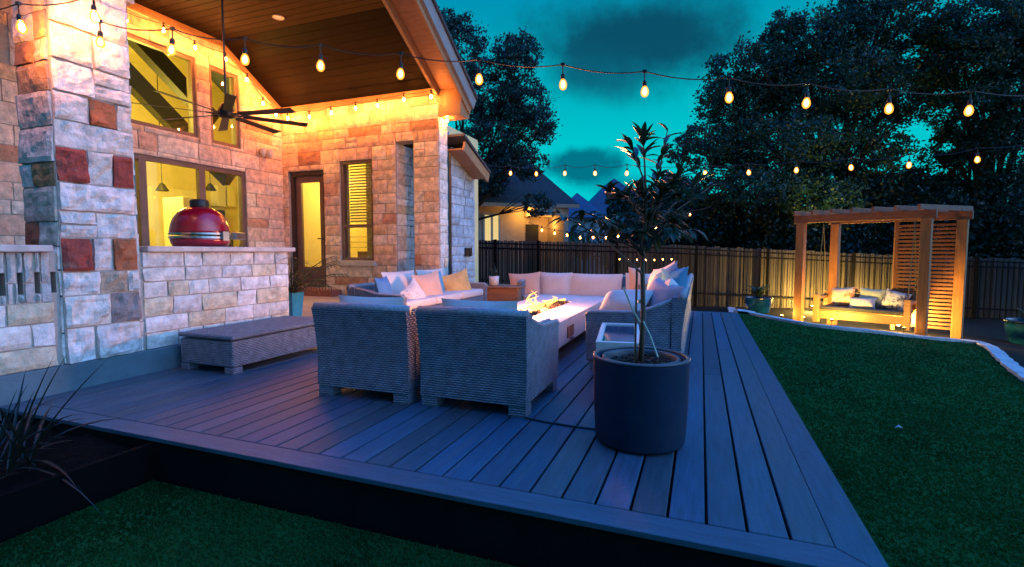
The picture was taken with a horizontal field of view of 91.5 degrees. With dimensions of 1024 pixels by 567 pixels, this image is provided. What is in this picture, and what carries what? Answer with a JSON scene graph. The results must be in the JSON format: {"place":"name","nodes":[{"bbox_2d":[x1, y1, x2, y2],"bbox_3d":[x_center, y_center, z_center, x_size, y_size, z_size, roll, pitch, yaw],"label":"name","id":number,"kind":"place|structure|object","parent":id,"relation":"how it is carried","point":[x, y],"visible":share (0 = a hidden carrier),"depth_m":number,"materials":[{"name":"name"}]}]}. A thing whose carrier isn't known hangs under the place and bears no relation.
{"place":"outdoors","nodes":[
{"label":"outdoors","id":0,"kind":"place"},
{"bbox_2d":[0,420,131,493],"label":"mulch bed","id":1,"kind":"object","parent":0,"point":[82,450],"visible":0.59,"depth_m":2.76,"materials":[{"name":"brown soil"}]},
{"bbox_2d":[0,350,121,515],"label":"spiky plant","id":2,"kind":"object","parent":1,"relation":"on","point":[20,447],"visible":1,"depth_m":2.55,"materials":[{"name":"green plant"}]},
{"bbox_2d":[0,479,515,566],"bbox_3d":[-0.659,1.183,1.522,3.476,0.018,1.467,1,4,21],"label":"lawn","id":3,"kind":"structure","parent":0,"point":[150,489],"depth_m":2.23,"materials":[{"name":"green plant"}]},
{"bbox_2d":[302,296,339,316],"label":"patio","id":4,"kind":"structure","parent":0,"point":[308,301],"depth_m":8.47,"materials":[{"name":"beige concrete"}]},
{"bbox_2d":[0,245,63,375],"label":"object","id":5,"kind":"object","parent":4,"relation":"on","point":[30,332],"visible":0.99,"depth_m":3.54,"materials":[{"name":"stone"}]},
{"bbox_2d":[137,246,294,350],"bbox_3d":[-3.208,0.170,5.172,0.850,1.095,1.700,1,4,21],"label":"kitchen counter","id":6,"kind":"object","parent":4,"relation":"on","point":[185,288],"visible":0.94,"depth_m":4.80,"materials":[{"name":"stone"}]},
{"bbox_2d":[168,199,245,246],"bbox_3d":[-3.162,-0.620,5.131,0.629,0.484,0.608,1,4,21],"label":"kamado grill","id":7,"kind":"object","parent":6,"relation":"on","point":[198,223],"visible":1,"depth_m":4.94,"materials":[{"name":"red ceramic"}]},
{"bbox_2d":[289,291,303,315],"bbox_3d":[-2.767,0.277,6.276,0.200,0.340,0.200,1,4,21],"label":"tall pot","id":8,"kind":"object","parent":4,"relation":"on","point":[296,304],"visible":0.44,"depth_m":6.22,"materials":[{"name":"teal ceramic"}]},
{"bbox_2d":[282,256,350,293],"bbox_3d":[-2.734,-0.105,6.287,1.273,0.508,1.335,0,4,-1],"label":"palm","id":9,"kind":"object","parent":8,"relation":"in","point":[295,287],"visible":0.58,"depth_m":6.25,"materials":[{"name":"green plant"}]},
{"bbox_2d":[288,288,341,296],"bbox_3d":[-3.972,0.165,9.714,1.390,0.120,0.295,1,4,21],"label":"brick step","id":10,"kind":"object","parent":4,"relation":"on","point":[316,292],"visible":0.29,"depth_m":9.47,"materials":[{"name":"red brick"}]},
{"bbox_2d":[436,0,1023,210],"label":"sky","id":11,"kind":"structure","parent":0,"point":[673,38],"materials":[{"name":"teal"}]},
{"bbox_2d":[691,296,1023,367],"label":"ground","id":12,"kind":"structure","parent":0,"point":[991,331],"depth_m":10.89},
{"bbox_2d":[0,443,153,542],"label":"bed edging","id":13,"kind":"object","parent":12,"relation":"on","point":[28,508],"visible":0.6,"depth_m":2.46,"materials":[{"name":"metal"}]},
{"bbox_2d":[0,344,181,420],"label":"concrete plinth","id":14,"kind":"structure","parent":12,"relation":"on","point":[70,377],"depth_m":3.86,"materials":[{"name":"grey concrete"}]},
{"bbox_2d":[0,0,490,363],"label":"stone house","id":15,"kind":"structure","parent":12,"relation":"on","point":[103,178],"depth_m":8.31,"materials":[{"name":"stone"}]},
{"bbox_2d":[127,33,196,136],"bbox_3d":[-5.462,-3.029,7.729,0.080,1.280,1.110,1,4,21],"label":"window","id":16,"kind":"structure","parent":15,"relation":"in","point":[190,61],"depth_m":8.09,"materials":[{"name":"wood"}]},
{"bbox_2d":[134,153,246,246],"bbox_3d":[-5.303,-1.210,8.268,0.080,1.540,2.010,1,4,21],"label":"window","id":17,"kind":"structure","parent":15,"relation":"in","point":[140,160],"depth_m":7.75,"materials":[{"name":"brown wood"}]},
{"bbox_2d":[131,0,307,133],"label":"ceiling fan","id":18,"kind":"object","parent":15,"relation":"hanging from","point":[226,112],"visible":1,"depth_m":6.63,"materials":[{"name":"black metal"}]},
{"bbox_2d":[209,66,238,148],"bbox_3d":[-5.078,-3.069,8.744,0.080,1.290,0.560,1,4,21],"label":"window","id":19,"kind":"structure","parent":15,"relation":"in","point":[235,144],"depth_m":8.91,"materials":[{"name":"brown metal"}]},
{"bbox_2d":[260,148,272,157],"bbox_3d":[-4.654,-2.468,9.424,0.160,0.135,0.267,1,4,21],"label":"wall floodlight","id":20,"kind":"object","parent":15,"relation":"attached to","point":[265,152],"depth_m":9.37,"materials":[{"name":"white plastic"}]},
{"bbox_2d":[127,11,447,121],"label":"string lights","id":21,"kind":"object","parent":15,"relation":"hanging from","point":[247,76],"visible":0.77,"depth_m":8.66},
{"bbox_2d":[296,175,324,282],"bbox_3d":[-3.998,-1.071,9.920,0.724,2.124,0.110,1,4,21],"label":"door","id":22,"kind":"structure","parent":15,"relation":"in","point":[300,180],"depth_m":9.98,"materials":[{"name":"brown metal"}]},
{"bbox_2d":[341,159,373,259],"bbox_3d":[-2.878,-1.379,9.495,0.732,1.862,0.208,1,4,21],"label":"window","id":23,"kind":"structure","parent":15,"relation":"in","point":[345,227],"depth_m":9.53,"materials":[{"name":"brown metal"}]},
{"bbox_2d":[0,0,1023,113],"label":"string lights","id":24,"kind":"object","parent":15,"relation":"hanging from","point":[19,17],"visible":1,"depth_m":3.83},
{"bbox_2d":[485,145,1023,174],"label":"string lights","id":25,"kind":"object","parent":15,"relation":"hanging from","point":[851,167],"visible":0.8,"depth_m":7.91},
{"bbox_2d":[0,311,887,566],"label":"deck","id":26,"kind":"structure","parent":12,"relation":"on","point":[743,476],"depth_m":2.56,"materials":[{"name":"wood"}]},
{"bbox_2d":[178,316,316,374],"bbox_3d":[-2.445,0.569,4.898,0.654,0.335,1.244,1,4,21],"label":"wicker bench","id":27,"kind":"object","parent":26,"relation":"on","point":[232,349],"visible":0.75,"depth_m":4.45,"materials":[{"name":"grey wicker"}]},
{"bbox_2d":[311,295,420,404],"bbox_3d":[-0.940,0.438,3.865,0.785,0.729,0.823,1,4,20],"label":"wicker armchair","id":28,"kind":"object","parent":26,"relation":"on","point":[368,343],"visible":0.83,"depth_m":3.50,"materials":[{"name":"wicker"}]},
{"bbox_2d":[346,268,487,311],"bbox_3d":[-1.273,0.185,7.514,0.863,0.764,2.624,1,4,21],"label":"wicker sofa","id":29,"kind":"object","parent":26,"relation":"on","point":[400,281],"visible":0.27,"depth_m":7.05,"materials":[{"name":"fabric"}]},
{"bbox_2d":[374,276,392,293],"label":"throw pillow","id":30,"kind":"object","parent":29,"relation":"on","point":[383,285],"visible":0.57,"depth_m":6.41,"materials":[{"name":"blue fabric"}]},
{"bbox_2d":[400,278,426,298],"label":"throw pillow","id":31,"kind":"object","parent":29,"relation":"on","point":[413,289],"visible":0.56,"depth_m":6.72,"materials":[{"name":"fabric"}]},
{"bbox_2d":[411,270,442,295],"bbox_3d":[-1.210,0.100,7.330,0.208,0.578,0.609,2,4,34],"label":"throw pillow","id":32,"kind":"object","parent":29,"relation":"on","point":[429,283],"visible":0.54,"depth_m":7.26,"materials":[{"name":"pink fabric"}]},
{"bbox_2d":[430,271,444,290],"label":"throw pillow","id":33,"kind":"object","parent":29,"relation":"on","point":[441,281],"visible":0.27,"depth_m":7.96,"materials":[{"name":"teal fabric"}]},
{"bbox_2d":[442,269,471,290],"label":"throw pillow","id":34,"kind":"object","parent":29,"relation":"on","point":[458,281],"visible":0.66,"depth_m":8.11,"materials":[{"name":"yellow fabric"}]},
{"bbox_2d":[415,298,559,417],"bbox_3d":[-0.134,0.455,3.592,0.785,0.729,0.823,1,4,21],"label":"wicker armchair","id":35,"kind":"object","parent":26,"relation":"on","point":[501,352],"visible":1,"depth_m":3.25,"materials":[{"name":"wicker"}]},
{"bbox_2d":[487,284,525,301],"bbox_3d":[-0.083,0.248,9.129,0.700,0.430,0.710,1,4,21],"label":"corner table","id":36,"kind":"object","parent":26,"relation":"on","point":[504,292],"visible":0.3,"depth_m":8.81,"materials":[{"name":"brown wood"}]},
{"bbox_2d":[489,264,498,284],"bbox_3d":[-0.329,-0.178,9.115,0.184,0.418,0.184,1,4,21],"label":"cup plant","id":37,"kind":"object","parent":36,"relation":"on","point":[494,280],"visible":1,"depth_m":9.06,"materials":[{"name":"white plant"}]},
{"bbox_2d":[492,403,594,429],"bbox_3d":[0.185,0.835,3.268,1.311,0.012,0.378,2,4,25],"label":"power cable","id":38,"kind":"object","parent":26,"relation":"on","point":[551,422],"visible":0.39,"depth_m":3.03,"materials":[{"name":"black rubber"}]},
{"bbox_2d":[517,292,603,353],"bbox_3d":[0.406,0.359,5.870,1.026,0.627,2.700,1,4,21],"label":"fire table","id":39,"kind":"object","parent":26,"relation":"on","point":[568,313],"visible":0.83,"depth_m":5.55,"materials":[{"name":"concrete"}]},
{"bbox_2d":[517,275,625,300],"bbox_3d":[1.227,0.162,8.913,2.124,0.630,0.863,1,4,21],"label":"wicker sofa","id":40,"kind":"object","parent":26,"relation":"on","point":[521,282],"visible":0.11,"depth_m":8.87,"materials":[{"name":"fabric"}]},
{"bbox_2d":[509,271,540,294],"bbox_3d":[0.237,0.079,9.109,0.636,0.602,0.215,1,4,10],"label":"throw pillow","id":41,"kind":"object","parent":40,"relation":"on","point":[532,284],"visible":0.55,"depth_m":9.06,"materials":[{"name":"pink fabric"}]},
{"bbox_2d":[540,272,572,294],"bbox_3d":[0.791,0.079,9.113,0.620,0.567,0.240,1,4,21],"label":"back pillow","id":42,"kind":"object","parent":40,"relation":"on","point":[555,283],"visible":0.74,"depth_m":9.03,"materials":[{"name":"fabric"}]},
{"bbox_2d":[570,273,622,295],"bbox_3d":[1.482,0.099,8.851,0.940,0.548,0.247,1,4,21],"label":"back pillow","id":43,"kind":"object","parent":40,"relation":"on","point":[593,284],"visible":0.66,"depth_m":8.78,"materials":[{"name":"fabric"}]},
{"bbox_2d":[628,267,639,289],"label":"throw pillow","id":44,"kind":"object","parent":40,"relation":"on","point":[632,274],"visible":0.44,"depth_m":8.27,"materials":[{"name":"pink fabric"}]},
{"bbox_2d":[626,273,650,289],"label":"back pillow","id":45,"kind":"object","parent":40,"relation":"on","point":[647,276],"visible":0.11,"depth_m":8.60,"materials":[{"name":"fabric"}]},
{"bbox_2d":[596,323,639,349],"bbox_3d":[0.811,0.585,3.780,0.300,0.445,0.920,1,4,13],"label":"side table","id":46,"kind":"object","parent":26,"relation":"on","point":[614,334],"visible":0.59,"depth_m":3.66,"materials":[{"name":"white glass"}]},
{"bbox_2d":[584,273,693,369],"bbox_3d":[1.767,0.251,6.182,0.863,0.804,4.124,1,4,21],"label":"wicker sofa","id":47,"kind":"object","parent":26,"relation":"on","point":[667,323],"visible":0.59,"depth_m":4.23,"materials":[{"name":"wicker"}]},
{"bbox_2d":[599,290,652,309],"bbox_3d":[1.046,0.194,4.649,0.529,0.282,0.286,3,5,43],"label":"throw pillow","id":48,"kind":"object","parent":47,"relation":"on","point":[615,300],"visible":0.53,"depth_m":4.56,"materials":[{"name":"fabric"}]},
{"bbox_2d":[647,261,674,287],"bbox_3d":[1.521,0.058,5.159,0.216,0.600,0.631,0,4,-7],"label":"throw pillow","id":49,"kind":"object","parent":47,"relation":"on","point":[653,274],"visible":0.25,"depth_m":5.16,"materials":[{"name":"fabric"}]},
{"bbox_2d":[647,276,684,306],"bbox_3d":[1.363,0.136,4.572,0.224,0.397,0.520,-1,4,-13],"label":"throw pillow","id":50,"kind":"object","parent":47,"relation":"on","point":[662,291],"visible":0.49,"depth_m":4.47,"materials":[{"name":"grey fabric"}]},
{"bbox_2d":[654,262,677,278],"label":"throw pillow","id":51,"kind":"object","parent":47,"relation":"on","point":[671,268],"visible":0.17,"depth_m":4.84,"materials":[{"name":"blue fabric"}]},
{"bbox_2d":[661,266,688,307],"bbox_3d":[1.564,0.040,4.819,0.314,0.418,0.173,3,5,39],"label":"throw pillow","id":52,"kind":"object","parent":47,"relation":"on","point":[679,276],"visible":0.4,"depth_m":4.74,"materials":[{"name":"teal fabric"}]},
{"bbox_2d":[593,346,690,454],"bbox_3d":[0.712,0.630,2.771,0.520,0.475,0.520,1,4,21],"label":"planter","id":53,"kind":"object","parent":26,"relation":"on","point":[641,408],"visible":0.94,"depth_m":2.56,"materials":[{"name":"ceramic"}]},
{"bbox_2d":[546,121,730,362],"bbox_3d":[0.724,-0.208,2.666,1.202,1.315,0.404,-1,4,-16],"label":"young tree","id":54,"kind":"object","parent":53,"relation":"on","point":[647,219],"visible":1,"depth_m":2.67,"materials":[{"name":"green plant"}]},
{"bbox_2d":[438,6,562,220],"bbox_3d":[-0.438,-4.892,18.932,5.261,10.671,4.055,1,4,21],"label":"oak tree","id":55,"kind":"object","parent":12,"relation":"on","point":[513,108],"visible":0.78,"depth_m":18.12,"materials":[{"name":"green plant"}]},
{"bbox_2d":[478,147,578,283],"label":"neighbour house","id":56,"kind":"structure","parent":12,"relation":"on","point":[516,226],"depth_m":19.76,"materials":[{"name":"paint"}]},
{"bbox_2d":[482,213,499,242],"bbox_3d":[-0.811,-2.172,19.662,0.720,1.160,0.058,-1,4,-22],"label":"window","id":57,"kind":"structure","parent":56,"relation":"in","point":[491,226],"depth_m":19.63,"materials":[{"name":"yellow glass"}]},
{"bbox_2d":[526,224,538,257],"bbox_3d":[0.821,-0.987,20.416,0.575,2.843,0.027,-1,4,-22],"label":"door","id":58,"kind":"structure","parent":56,"relation":"in","point":[532,231],"depth_m":20.34,"materials":[{"name":"brown wood"}]},
{"bbox_2d":[568,227,580,273],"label":"neighbour house","id":59,"kind":"structure","parent":12,"relation":"on","point":[572,236],"depth_m":26.27,"materials":[{"name":"stone"}]},
{"bbox_2d":[567,230,604,254],"bbox_3d":[2.184,-1.177,15.703,1.842,0.950,1.742,-2,4,-29],"label":"strappy plant","id":60,"kind":"object","parent":12,"relation":"on","point":[583,240],"visible":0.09,"depth_m":15.21,"materials":[{"name":"green plant"}]},
{"bbox_2d":[568,179,630,272],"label":"neighbour house","id":61,"kind":"structure","parent":12,"relation":"on","point":[591,204],"depth_m":33.71,"materials":[{"name":"blue stone"}]},
{"bbox_2d":[584,196,709,289],"bbox_3d":[4.758,-0.999,18.381,4.300,4.843,4.380,-3,5,-36],"label":"shrub","id":62,"kind":"object","parent":12,"relation":"on","point":[635,214],"visible":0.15,"depth_m":17.81,"materials":[{"name":"green plant"}]},
{"bbox_2d":[656,183,780,300],"bbox_3d":[7.104,-1.116,17.901,4.555,4.914,4.397,1,4,21],"label":"shrub","id":63,"kind":"object","parent":12,"relation":"on","point":[713,237],"visible":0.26,"depth_m":17.02,"materials":[{"name":"green plant"}]},
{"bbox_2d":[478,240,1023,317],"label":"wooden fence","id":64,"kind":"object","parent":12,"relation":"on","point":[582,261],"visible":0.4,"depth_m":14.17,"materials":[{"name":"brown wood"}]},
{"bbox_2d":[529,207,708,237],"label":"string lights","id":65,"kind":"object","parent":64,"relation":"hanging from","point":[593,235],"visible":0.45,"depth_m":13.13},
{"bbox_2d":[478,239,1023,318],"bbox_3d":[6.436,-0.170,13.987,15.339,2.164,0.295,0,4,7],"label":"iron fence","id":66,"kind":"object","parent":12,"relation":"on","point":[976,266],"visible":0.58,"depth_m":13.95,"materials":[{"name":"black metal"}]},
{"bbox_2d":[619,257,671,260],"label":"string lights","id":67,"kind":"object","parent":66,"relation":"hanging from","point":[654,258],"visible":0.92,"depth_m":13.08},
{"bbox_2d":[744,296,773,313],"bbox_3d":[6.302,0.553,12.756,0.686,0.400,0.686,1,4,21],"label":"teal pot","id":68,"kind":"object","parent":12,"relation":"on","point":[762,305],"visible":0.86,"depth_m":12.51,"materials":[{"name":"ceramic"}]},
{"bbox_2d":[743,282,770,297],"bbox_3d":[6.297,0.178,12.732,0.682,0.430,0.698,-2,4,-34],"label":"potted shrub","id":69,"kind":"object","parent":68,"relation":"on","point":[758,291],"visible":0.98,"depth_m":12.69,"materials":[{"name":"green plant"}]},
{"bbox_2d":[711,193,876,298],"bbox_3d":[9.248,-0.985,16.995,5.234,4.838,4.438,1,4,21],"label":"shrub","id":70,"kind":"object","parent":12,"relation":"on","point":[769,226],"visible":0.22,"depth_m":16.31,"materials":[{"name":"green plant"}]},
{"bbox_2d":[604,171,1023,287],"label":"woodland","id":71,"kind":"object","parent":12,"relation":"on","point":[616,202],"visible":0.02,"depth_m":22.27,"materials":[{"name":"green plant"}]},
{"bbox_2d":[665,0,972,281],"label":"oak tree","id":72,"kind":"object","parent":12,"relation":"on","point":[780,62],"visible":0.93,"depth_m":16.62,"materials":[{"name":"green plant"}]},
{"bbox_2d":[728,307,1023,381],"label":"stone edging","id":73,"kind":"object","parent":12,"relation":"on","point":[1008,363],"visible":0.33,"depth_m":8.01,"materials":[{"name":"stone"}]},
{"bbox_2d":[793,204,973,338],"bbox_3d":[6.985,-0.236,9.592,1.305,2.384,2.599,-3,5,-40],"label":"pergola","id":74,"kind":"object","parent":12,"relation":"on","point":[927,215],"visible":0.92,"depth_m":9.16,"materials":[{"name":"brown wood"}]},
{"bbox_2d":[812,220,916,330],"bbox_3d":[6.997,-0.197,9.871,0.640,2.021,1.610,-3,5,-40],"label":"porch swing","id":75,"kind":"object","parent":74,"relation":"hanging from","point":[825,310],"visible":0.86,"depth_m":9.67,"materials":[{"name":"brown wood"}]},
{"bbox_2d":[831,287,855,304],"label":"throw pillow","id":76,"kind":"object","parent":75,"relation":"on","point":[841,296],"visible":0.93,"depth_m":10.24,"materials":[{"name":"fabric"}]},
{"bbox_2d":[849,298,876,308],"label":"throw pillow","id":77,"kind":"object","parent":75,"relation":"on","point":[869,303],"visible":0.96,"depth_m":9.85,"materials":[{"name":"fabric"}]},
{"bbox_2d":[859,287,886,307],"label":"throw pillow","id":78,"kind":"object","parent":75,"relation":"on","point":[879,295],"visible":0.66,"depth_m":9.87,"materials":[{"name":"beige fabric"}]},
{"bbox_2d":[879,288,912,309],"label":"throw pillow","id":79,"kind":"object","parent":75,"relation":"on","point":[893,300],"visible":0.91,"depth_m":9.56,"materials":[{"name":"fabric"}]},
{"bbox_2d":[809,170,958,302],"bbox_3d":[12.200,-1.199,17.164,4.960,5.847,4.933,-3,5,-38],"label":"shrub","id":80,"kind":"object","parent":12,"relation":"on","point":[875,195],"visible":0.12,"depth_m":16.80,"materials":[{"name":"green plant"}]},
{"bbox_2d":[865,190,1023,304],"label":"shrub","id":81,"kind":"object","parent":12,"relation":"on","point":[996,237],"visible":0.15,"depth_m":15.38,"materials":[{"name":"green plant"}]},
{"bbox_2d":[905,0,1023,257],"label":"oak tree","id":82,"kind":"object","parent":12,"relation":"on","point":[991,54],"visible":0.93,"depth_m":15.81,"materials":[{"name":"green plant"}]},
{"bbox_2d":[951,237,1023,306],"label":"shrub","id":83,"kind":"object","parent":12,"relation":"on","point":[1007,247],"visible":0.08,"depth_m":15.58,"materials":[{"name":"green plant"}]},
{"bbox_2d":[1003,318,1023,344],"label":"teal pot","id":84,"kind":"object","parent":12,"relation":"on","point":[1014,329],"visible":0.95,"depth_m":9.30,"materials":[{"name":"ceramic"}]},
{"bbox_2d":[738,311,1023,566],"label":"lawn","id":85,"kind":"structure","parent":0,"point":[930,524],"depth_m":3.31,"materials":[{"name":"green plant"}]}
]}

